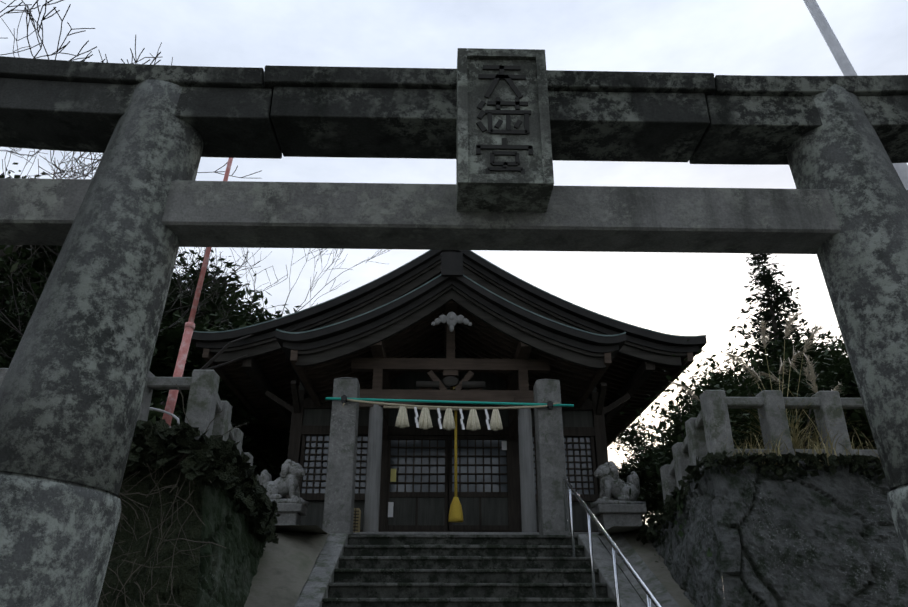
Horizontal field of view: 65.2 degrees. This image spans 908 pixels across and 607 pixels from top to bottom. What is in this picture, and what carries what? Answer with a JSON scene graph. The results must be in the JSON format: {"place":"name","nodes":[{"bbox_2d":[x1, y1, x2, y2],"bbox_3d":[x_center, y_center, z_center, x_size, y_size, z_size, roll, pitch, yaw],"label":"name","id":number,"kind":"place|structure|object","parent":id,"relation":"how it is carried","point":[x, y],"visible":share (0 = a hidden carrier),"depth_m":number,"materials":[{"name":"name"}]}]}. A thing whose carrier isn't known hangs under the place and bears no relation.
{"place":"outdoors","nodes":[
{"label":"outdoors","id":0,"kind":"place"},
{"bbox_2d":[0,301,167,347],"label":"tree foliage","id":1,"kind":"object","parent":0,"point":[31,305],"depth_m":16.35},
{"bbox_2d":[0,79,203,606],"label":"torii pillar","id":2,"kind":"structure","parent":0,"point":[72,386],"depth_m":2.58,"materials":[{"name":"stone"}]},
{"bbox_2d":[0,56,907,164],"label":"torii top lintel","id":3,"kind":"structure","parent":2,"relation":"on","point":[273,112],"depth_m":3.15,"materials":[{"name":"stone"}]},
{"bbox_2d":[456,48,553,211],"bbox_3d":[0.200,-0.735,3.000,0.375,0.680,0.220,1,-24,-1],"label":"shrine name plaque","id":4,"kind":"object","parent":3,"relation":"attached to","point":[478,189],"visible":0.96,"depth_m":2.89,"materials":[{"name":"stone"}]},
{"bbox_2d":[476,65,532,174],"bbox_3d":[0.203,-0.744,2.904,0.229,0.583,0.012,1,-24,-1],"label":"carved lettering","id":5,"kind":"object","parent":4,"relation":"attached to","point":[516,103],"visible":0.94,"depth_m":2.90},
{"bbox_2d":[0,178,907,253],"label":"torii tie beam","id":6,"kind":"structure","parent":2,"relation":"attached to","point":[254,214],"depth_m":2.97,"materials":[{"name":"stone"}]},
{"bbox_2d":[7,275,271,408],"bbox_3d":[-7.095,2.157,16.261,6.113,6.962,5.594,1,-24,-1],"label":"tree foliage","id":7,"kind":"object","parent":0,"point":[167,341],"depth_m":16.15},
{"bbox_2d":[168,261,301,456],"bbox_3d":[-6.627,3.214,19.460,7.758,7.912,7.905,1,-24,-1],"label":"tree foliage","id":8,"kind":"object","parent":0,"point":[254,297],"visible":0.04,"depth_m":18.75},
{"bbox_2d":[244,530,329,606],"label":"slope","id":9,"kind":"structure","parent":0,"point":[285,567],"depth_m":7.47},
{"bbox_2d":[0,0,907,590],"label":"sky","id":10,"kind":"structure","parent":0,"point":[682,294],"materials":[{"name":"white"}]},
{"bbox_2d":[275,525,640,540],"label":"forecourt ground","id":11,"kind":"structure","parent":0,"point":[318,529],"depth_m":8.49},
{"bbox_2d":[353,508,360,531],"bbox_3d":[-1.458,3.217,10.230,0.180,0.480,0.280,1,-24,-1],"label":"omikuji lattice box","id":12,"kind":"object","parent":11,"relation":"on","point":[358,519],"visible":0.29,"depth_m":10.15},
{"bbox_2d":[353,508,358,531],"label":"omikuji lattice bars","id":13,"kind":"object","parent":12,"relation":"attached to","point":[355,517],"visible":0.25,"depth_m":10.12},
{"bbox_2d":[322,377,570,534],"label":"stone pillars","id":14,"kind":"structure","parent":11,"relation":"on","point":[338,514],"depth_m":9.79,"materials":[{"name":"stone"}]},
{"bbox_2d":[383,406,492,414],"bbox_3d":[-0.051,1.714,11.068,2.101,0.227,0.069,1,-24,-1],"label":"straw rope","id":15,"kind":"object","parent":14,"relation":"attached to","point":[395,407],"visible":0.12,"depth_m":11.07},
{"bbox_2d":[395,406,502,430],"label":"straw tassels","id":16,"kind":"object","parent":15,"relation":"hanging from","point":[425,422],"visible":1,"depth_m":9.92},
{"bbox_2d":[414,407,489,429],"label":"paper streamers","id":17,"kind":"object","parent":15,"relation":"hanging from","point":[439,420],"visible":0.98,"depth_m":9.94,"materials":[{"name":"white paper"}]},
{"bbox_2d":[341,395,552,409],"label":"ties","id":18,"kind":"object","parent":14,"relation":"attached to","point":[549,403],"visible":0.96,"depth_m":10.04,"materials":[{"name":"black metal"}]},
{"bbox_2d":[326,397,573,406],"bbox_3d":[-0.056,1.397,10.065,3.521,0.116,0.038,1,-24,-1],"label":"green pole","id":19,"kind":"object","parent":18,"relation":"attached to","point":[445,401],"visible":1,"depth_m":10.05,"materials":[{"name":"teal"}]},
{"bbox_2d":[342,399,559,408],"bbox_3d":[-0.033,1.420,10.044,3.076,0.152,0.044,1,-24,-1],"label":"shimenawa rope","id":20,"kind":"object","parent":14,"relation":"attached to","point":[442,407],"visible":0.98,"depth_m":10.02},
{"bbox_2d":[299,350,596,529],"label":"shrine hall walls","id":21,"kind":"structure","parent":11,"relation":"on","point":[406,381],"depth_m":13.39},
{"bbox_2d":[390,469,395,481],"bbox_3d":[-1.065,3.016,12.460,0.100,0.220,0.010,1,-24,-1],"label":"yellow notice","id":22,"kind":"object","parent":21,"relation":"attached to","point":[393,476],"visible":1,"depth_m":12.45,"materials":[{"name":"yellow"}]},
{"bbox_2d":[388,441,506,516],"bbox_3d":[-0.095,3.068,12.454,2.080,1.320,0.011,0,-24,-1],"label":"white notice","id":23,"kind":"object","parent":21,"relation":"attached to","point":[391,504],"visible":0.96,"depth_m":12.25,"materials":[{"name":"white paper"}]},
{"bbox_2d":[202,273,693,446],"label":"roof timbers","id":24,"kind":"object","parent":21,"relation":"on","point":[278,370],"visible":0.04,"depth_m":14.09,"materials":[{"name":"brown wood"}]},
{"bbox_2d":[191,250,706,357],"bbox_3d":[-0.289,3.400,21.157,9.000,2.426,18.490,1,-24,-1],"label":"roof eave","id":25,"kind":"object","parent":21,"relation":"on","point":[511,283],"visible":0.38,"depth_m":12.60,"materials":[{"name":"wood"}]},
{"bbox_2d":[209,260,686,366],"bbox_3d":[-0.073,0.063,12.812,8.410,2.157,0.125,1,-24,-1],"label":"roof bargeboard","id":26,"kind":"object","parent":25,"relation":"attached to","point":[252,350],"visible":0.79,"depth_m":12.69,"materials":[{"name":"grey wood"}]},
{"bbox_2d":[193,250,705,336],"bbox_3d":[-0.290,3.402,21.168,9.008,1.948,18.407,1,-24,-1],"label":"roof edge","id":27,"kind":"object","parent":25,"relation":"on","point":[420,256],"visible":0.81,"depth_m":12.58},
{"bbox_2d":[275,252,625,391],"bbox_3d":[-0.066,0.508,12.267,5.320,1.614,2.890,1,-24,-1],"label":"roof","id":28,"kind":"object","parent":21,"relation":"on","point":[451,268],"visible":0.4,"depth_m":10.93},
{"bbox_2d":[295,285,605,368],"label":"roof fascia","id":29,"kind":"structure","parent":28,"relation":"attached to","point":[543,344],"depth_m":10.95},
{"bbox_2d":[276,274,625,335],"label":"roof edge trim","id":30,"kind":"structure","parent":28,"relation":"attached to","point":[432,280],"depth_m":10.88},
{"bbox_2d":[431,312,471,331],"bbox_3d":[-0.036,0.280,11.009,0.640,0.340,0.085,1,-24,-1],"label":"gable ornament","id":31,"kind":"object","parent":28,"relation":"attached to","point":[452,319],"visible":1,"depth_m":11.00,"materials":[{"name":"grey wood"}]},
{"bbox_2d":[448,406,462,521],"bbox_3d":[0.029,2.277,11.279,0.230,2.290,0.224,1,-24,-1],"label":"bell rope","id":32,"kind":"object","parent":21,"relation":"hanging from","point":[455,513],"visible":0.96,"depth_m":10.90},
{"bbox_2d":[353,532,626,577],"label":"stone platform","id":33,"kind":"structure","parent":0,"point":[448,533],"depth_m":10.03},
{"bbox_2d":[242,358,654,531],"bbox_3d":[-0.284,5.690,19.880,7.260,3.211,17.300,1,-24,-1],"label":"shrine wall frame","id":34,"kind":"object","parent":33,"relation":"on","point":[291,416],"visible":0.44,"depth_m":12.79,"materials":[{"name":"wood"}]},
{"bbox_2d":[299,435,597,529],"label":"lattice doors","id":35,"kind":"structure","parent":34,"relation":"in","point":[437,494],"depth_m":12.53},
{"bbox_2d":[301,435,593,493],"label":"lattice panes","id":36,"kind":"structure","parent":35,"relation":"in","point":[441,469],"depth_m":12.63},
{"bbox_2d":[388,497,508,524],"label":"door lower panels","id":37,"kind":"object","parent":34,"relation":"in","point":[494,511],"visible":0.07,"depth_m":12.28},
{"bbox_2d":[300,409,598,530],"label":"shrine wall boards","id":38,"kind":"object","parent":34,"relation":"attached to","point":[322,417],"visible":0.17,"depth_m":12.93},
{"bbox_2d":[351,324,549,439],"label":"porch beams","id":39,"kind":"structure","parent":34,"relation":"attached to","point":[518,367],"depth_m":11.41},
{"bbox_2d":[416,376,484,387],"bbox_3d":[-0.052,1.252,11.330,1.100,0.205,0.078,1,-24,-1],"label":"porch carving","id":40,"kind":"object","parent":39,"relation":"attached to","point":[450,381],"visible":1,"depth_m":11.28},
{"bbox_2d":[290,300,611,407],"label":"porch roof timbers","id":41,"kind":"object","parent":39,"relation":"on","point":[477,339],"visible":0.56,"depth_m":12.02,"materials":[{"name":"wood"}]},
{"bbox_2d":[363,404,538,532],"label":"porch columns","id":42,"kind":"structure","parent":33,"relation":"on","point":[372,495],"depth_m":10.74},
{"bbox_2d":[621,532,694,606],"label":"slope","id":43,"kind":"structure","parent":0,"point":[645,552],"depth_m":7.65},
{"bbox_2d":[787,84,907,565],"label":"torii pillar","id":44,"kind":"structure","parent":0,"point":[840,155],"depth_m":2.88,"materials":[{"name":"stone"}]},
{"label":"terraced hill","id":45,"kind":"structure","parent":0,"visible":0},
{"bbox_2d":[0,245,32,365],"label":"tree foliage","id":46,"kind":"object","parent":45,"relation":"on","point":[13,268],"visible":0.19,"depth_m":9.38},
{"bbox_2d":[0,162,45,178],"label":"tree foliage","id":47,"kind":"object","parent":45,"relation":"on","point":[9,172],"depth_m":22.98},
{"bbox_2d":[0,257,46,367],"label":"tree foliage","id":48,"kind":"object","parent":45,"relation":"on","point":[6,346],"depth_m":12.30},
{"bbox_2d":[0,245,61,337],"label":"tree foliage","id":49,"kind":"object","parent":45,"relation":"on","point":[40,267],"depth_m":18.46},
{"bbox_2d":[1,364,181,424],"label":"bush","id":50,"kind":"object","parent":45,"relation":"on","point":[158,403],"depth_m":11.83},
{"bbox_2d":[2,147,188,266],"bbox_3d":[-12.889,0.272,20.709,8.624,10.998,9.640,1,-24,-1],"label":"bare tree","id":51,"kind":"object","parent":45,"relation":"on","point":[64,156],"depth_m":19.66,"materials":[{"name":"grey"}]},
{"bbox_2d":[8,246,228,312],"bbox_3d":[-9.128,2.348,19.105,6.558,9.233,6.347,1,-24,-1],"label":"bare tree","id":52,"kind":"object","parent":45,"relation":"on","point":[57,255],"depth_m":18.35,"materials":[{"name":"grey"}]},
{"bbox_2d":[0,0,261,256],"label":"bare tree","id":53,"kind":"object","parent":45,"relation":"on","point":[28,11],"visible":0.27,"depth_m":9.38,"materials":[{"name":"grey plant"}]},
{"bbox_2d":[147,390,182,425],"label":"bush","id":54,"kind":"object","parent":45,"relation":"on","point":[154,416],"visible":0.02,"depth_m":7.62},
{"bbox_2d":[0,175,389,404],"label":"bare tree","id":55,"kind":"object","parent":45,"relation":"on","point":[217,355],"visible":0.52,"depth_m":13.30,"materials":[{"name":"grey plant"}]},
{"bbox_2d":[162,158,232,425],"bbox_3d":[-2.555,-0.424,7.274,0.094,4.395,0.515,-8,-25,16],"label":"red pole","id":56,"kind":"object","parent":45,"relation":"on","point":[189,327],"visible":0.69,"depth_m":6.82,"materials":[{"name":"metal"}]},
{"bbox_2d":[124,419,280,543],"bbox_3d":[-3.403,1.740,6.638,3.195,0.805,2.551,1,-24,-1],"label":"ivy","id":57,"kind":"object","parent":45,"relation":"on","point":[221,463],"visible":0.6,"depth_m":5.78,"materials":[{"name":"plant"}]},
{"bbox_2d":[177,247,227,282],"bbox_3d":[-11.125,2.974,25.647,7.328,12.189,9.141,1,-24,-1],"label":"bare tree","id":58,"kind":"object","parent":45,"relation":"on","point":[197,257],"depth_m":26.83,"materials":[{"name":"grey"}]},
{"bbox_2d":[164,390,253,465],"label":"bush","id":59,"kind":"object","parent":45,"relation":"on","point":[182,415],"visible":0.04,"depth_m":14.58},
{"bbox_2d":[168,250,254,313],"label":"tree foliage","id":60,"kind":"object","parent":45,"relation":"on","point":[235,286],"depth_m":21.13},
{"bbox_2d":[154,310,289,480],"bbox_3d":[-6.268,3.477,16.496,5.455,5.506,5.578,1,-24,-1],"label":"bush","id":61,"kind":"object","parent":45,"relation":"on","point":[262,441],"depth_m":16.70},
{"bbox_2d":[172,274,286,321],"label":"tree foliage","id":62,"kind":"object","parent":45,"relation":"on","point":[265,301],"depth_m":27.77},
{"bbox_2d":[183,247,275,317],"bbox_3d":[-10.224,4.175,28.575,11.477,13.250,6.792,-12,-27,24],"label":"bare tree","id":63,"kind":"object","parent":45,"relation":"on","point":[227,273],"depth_m":29.57,"materials":[{"name":"grey"}]},
{"bbox_2d":[172,249,287,312],"bbox_3d":[-7.700,2.900,20.153,5.043,9.442,7.626,19,-30,-36],"label":"bare tree","id":64,"kind":"object","parent":45,"relation":"on","point":[246,256],"depth_m":20.52,"materials":[{"name":"grey"}]},
{"bbox_2d":[186,321,283,480],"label":"bush","id":65,"kind":"object","parent":45,"relation":"on","point":[272,475],"visible":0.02,"depth_m":19.12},
{"bbox_2d":[274,457,286,479],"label":"tree foliage","id":66,"kind":"object","parent":45,"relation":"on","point":[284,460],"depth_m":20.99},
{"bbox_2d":[275,503,306,524],"bbox_3d":[-2.461,3.163,9.943,0.680,0.645,0.480,1,-24,-1],"label":"statue pedestal","id":67,"kind":"object","parent":45,"relation":"on","point":[291,513],"visible":0.23,"depth_m":9.84,"materials":[{"name":"stone"}]},
{"bbox_2d":[260,459,308,505],"bbox_3d":[-2.467,2.577,10.206,0.712,0.639,0.362,-5,-25,12],"label":"guardian lion statue","id":68,"kind":"object","parent":67,"relation":"on","point":[283,485],"visible":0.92,"depth_m":10.10,"materials":[{"name":"stone"}]},
{"label":"ground","id":69,"kind":"structure","parent":0,"visible":0},
{"bbox_2d":[98,439,204,606],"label":"wall rock","id":70,"kind":"object","parent":69,"relation":"on","point":[184,573],"visible":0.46,"depth_m":5.47,"materials":[{"name":"stone"}]},
{"bbox_2d":[97,384,247,606],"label":"bare vines","id":71,"kind":"object","parent":70,"relation":"attached to","point":[152,567],"visible":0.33,"depth_m":5.43,"materials":[{"name":"brown"}]},
{"bbox_2d":[196,482,277,606],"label":"wall rock","id":72,"kind":"object","parent":69,"relation":"on","point":[227,575],"visible":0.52,"depth_m":6.12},
{"bbox_2d":[322,538,616,606],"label":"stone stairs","id":73,"kind":"structure","parent":69,"relation":"on","point":[428,592],"depth_m":7.81,"materials":[{"name":"stone"}]},
{"bbox_2d":[323,534,615,601],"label":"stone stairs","id":74,"kind":"structure","parent":73,"relation":"on","point":[471,571],"depth_m":7.82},
{"bbox_2d":[562,477,662,606],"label":"hand rail","id":75,"kind":"object","parent":74,"relation":"on","point":[650,596],"visible":0.94,"depth_m":7.22,"materials":[{"name":"silver metal"}]},
{"bbox_2d":[295,533,646,606],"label":"stair kerbs","id":76,"kind":"structure","parent":69,"relation":"on","point":[314,591],"depth_m":7.68,"materials":[{"name":"stone"}]},
{"bbox_2d":[596,533,679,606],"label":"concrete ramp","id":77,"kind":"structure","parent":69,"relation":"on","point":[661,593],"depth_m":7.56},
{"bbox_2d":[641,467,724,606],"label":"rock wall","id":78,"kind":"structure","parent":69,"relation":"on","point":[695,571],"depth_m":6.57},
{"bbox_2d":[640,492,711,597],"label":"wall ivy","id":79,"kind":"object","parent":78,"relation":"attached to","point":[681,533],"depth_m":7.10,"materials":[{"name":"green plant"}]},
{"bbox_2d":[713,459,907,606],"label":"wall rock","id":80,"kind":"object","parent":69,"relation":"on","point":[823,539],"visible":0.9,"depth_m":6.12,"materials":[{"name":"stone"}]},
{"bbox_2d":[803,0,907,189],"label":"pole","id":81,"kind":"object","parent":69,"relation":"on","point":[833,44],"depth_m":7.39,"materials":[{"name":"metal"}]},
{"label":"terrace hill","id":82,"kind":"structure","parent":0,"visible":0},
{"bbox_2d":[0,368,879,502],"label":"concrete fences","id":83,"kind":"object","parent":82,"relation":"on","point":[708,428],"visible":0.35,"depth_m":6.66,"materials":[{"name":"concrete"}]},
{"bbox_2d":[149,407,179,423],"bbox_3d":[-2.725,0.997,6.274,0.609,0.223,0.203,6,-25,-13],"label":"curved pipe","id":84,"kind":"object","parent":83,"relation":"on","point":[168,413],"visible":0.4,"depth_m":6.34,"materials":[{"name":"grey"}]},
{"bbox_2d":[758,440,807,465],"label":"dry grass blades","id":85,"kind":"object","parent":83,"relation":"on","point":[794,449],"visible":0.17,"depth_m":6.50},
{"bbox_2d":[592,504,646,554],"bbox_3d":[2.357,3.210,10.049,0.680,0.645,0.480,1,-24,-1],"label":"statue pedestal","id":86,"kind":"object","parent":82,"relation":"on","point":[609,515],"visible":0.42,"depth_m":9.94,"materials":[{"name":"stone"}]},
{"bbox_2d":[590,461,645,506],"bbox_3d":[2.363,2.624,10.312,0.712,0.639,0.362,7,-25,-14],"label":"guardian lion statue","id":87,"kind":"object","parent":86,"relation":"on","point":[606,473],"visible":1,"depth_m":10.20,"materials":[{"name":"stone"}]},
{"bbox_2d":[612,452,663,523],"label":"bush","id":88,"kind":"object","parent":82,"relation":"on","point":[652,509],"depth_m":18.91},
{"bbox_2d":[615,433,672,501],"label":"bush","id":89,"kind":"object","parent":82,"relation":"on","point":[623,474],"depth_m":16.90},
{"bbox_2d":[623,426,666,517],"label":"shrub foliage","id":90,"kind":"object","parent":82,"relation":"on","point":[649,467],"depth_m":14.66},
{"bbox_2d":[606,348,750,460],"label":"tree foliage","id":91,"kind":"object","parent":82,"relation":"on","point":[638,436],"depth_m":17.31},
{"bbox_2d":[618,349,740,506],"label":"shrub foliage","id":92,"kind":"object","parent":82,"relation":"on","point":[660,453],"depth_m":9.60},
{"bbox_2d":[613,352,758,502],"bbox_3d":[2.931,1.696,8.509,1.944,2.054,2.010,1,-24,-1],"label":"shrub foliage","id":93,"kind":"object","parent":82,"relation":"on","point":[698,394],"depth_m":8.59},
{"bbox_2d":[638,377,753,503],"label":"shrub foliage","id":94,"kind":"object","parent":82,"relation":"on","point":[666,455],"visible":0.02,"depth_m":10.27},
{"bbox_2d":[643,374,820,492],"bbox_3d":[3.720,1.885,8.929,2.614,2.076,2.006,1,-24,-1],"label":"shrub foliage","id":95,"kind":"object","parent":82,"relation":"on","point":[680,435],"depth_m":8.99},
{"bbox_2d":[699,400,764,448],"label":"pampas grass blades","id":96,"kind":"object","parent":82,"relation":"on","point":[751,443],"visible":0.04,"depth_m":6.87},
{"bbox_2d":[669,381,699,401],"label":"pampas grass plumes","id":97,"kind":"object","parent":96,"relation":"attached to","point":[683,388],"visible":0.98,"depth_m":7.00,"materials":[{"name":"beige"}]},
{"bbox_2d":[703,436,770,463],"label":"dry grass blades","id":98,"kind":"object","parent":82,"relation":"on","point":[743,448],"visible":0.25,"depth_m":6.48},
{"bbox_2d":[659,358,816,459],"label":"bush","id":99,"kind":"object","parent":82,"relation":"on","point":[716,379],"depth_m":9.55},
{"bbox_2d":[667,363,820,448],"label":"shrub foliage","id":100,"kind":"object","parent":82,"relation":"on","point":[747,424],"depth_m":7.71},
{"bbox_2d":[665,326,840,423],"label":"tree foliage","id":101,"kind":"object","parent":82,"relation":"on","point":[775,357],"depth_m":14.72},
{"bbox_2d":[634,451,884,544],"bbox_3d":[3.435,2.109,7.417,2.547,0.626,2.621,1,-24,-1],"label":"ivy","id":102,"kind":"object","parent":82,"relation":"on","point":[790,461],"visible":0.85,"depth_m":6.38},
{"bbox_2d":[662,330,866,448],"bbox_3d":[3.933,1.382,8.414,2.475,2.464,2.211,1,-24,-1],"label":"shrub foliage","id":103,"kind":"object","parent":82,"relation":"on","point":[735,383],"depth_m":8.37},
{"bbox_2d":[742,431,798,465],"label":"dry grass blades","id":104,"kind":"object","parent":82,"relation":"on","point":[774,451],"visible":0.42,"depth_m":6.47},
{"bbox_2d":[728,253,830,386],"bbox_3d":[6.780,1.747,13.986,4.110,6.474,3.795,1,-24,-1],"label":"conifer","id":105,"kind":"object","parent":82,"relation":"on","point":[762,277],"depth_m":14.71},
{"bbox_2d":[768,289,801,366],"bbox_3d":[7.537,2.263,15.557,3.024,5.910,3.326,1,-24,-1],"label":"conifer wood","id":106,"kind":"object","parent":82,"relation":"on","point":[779,317],"visible":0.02,"depth_m":16.43,"materials":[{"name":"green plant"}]},
{"bbox_2d":[752,279,827,365],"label":"tree foliage","id":107,"kind":"object","parent":82,"relation":"on","point":[795,307],"visible":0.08,"depth_m":16.28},
{"bbox_2d":[731,340,861,448],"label":"pampas grass","id":108,"kind":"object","parent":82,"relation":"on","point":[795,440],"visible":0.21,"depth_m":6.97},
{"bbox_2d":[723,313,825,388],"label":"pampas grass plumes","id":109,"kind":"object","parent":108,"relation":"attached to","point":[763,339],"visible":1,"depth_m":7.38,"materials":[{"name":"beige"}]},
{"bbox_2d":[731,333,874,448],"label":"shrub foliage","id":110,"kind":"object","parent":82,"relation":"on","point":[812,415],"depth_m":8.65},
{"bbox_2d":[764,324,847,387],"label":"tree foliage","id":111,"kind":"object","parent":82,"relation":"on","point":[814,349],"depth_m":12.24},
{"bbox_2d":[751,350,863,444],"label":"bush","id":112,"kind":"object","parent":82,"relation":"on","point":[836,359],"depth_m":10.55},
{"bbox_2d":[741,357,876,449],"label":"bush","id":113,"kind":"object","parent":82,"relation":"on","point":[850,386],"depth_m":8.60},
{"bbox_2d":[799,425,853,465],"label":"dry grass blades","id":114,"kind":"object","parent":82,"relation":"on","point":[826,447],"visible":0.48,"depth_m":6.53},
{"bbox_2d":[776,343,876,448],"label":"shrub foliage","id":115,"kind":"object","parent":82,"relation":"on","point":[845,411],"depth_m":8.48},
{"bbox_2d":[789,383,874,448],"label":"pampas grass blades","id":116,"kind":"object","parent":82,"relation":"on","point":[818,433],"visible":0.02,"depth_m":7.25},
{"bbox_2d":[758,354,842,393],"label":"pampas grass plumes","id":117,"kind":"object","parent":116,"relation":"on","point":[811,375],"visible":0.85,"depth_m":7.35,"materials":[{"name":"beige"}]},
{"bbox_2d":[812,338,858,445],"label":"tree foliage","id":118,"kind":"object","parent":82,"relation":"on","point":[825,368],"visible":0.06,"depth_m":10.54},
{"bbox_2d":[842,443,859,454],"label":"dry grass blades","id":119,"kind":"object","parent":82,"relation":"on","point":[853,448],"visible":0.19,"depth_m":6.53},
{"bbox_2d":[854,429,881,463],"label":"dry grass blades","id":120,"kind":"object","parent":82,"relation":"on","point":[867,445],"visible":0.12,"depth_m":6.62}
]}

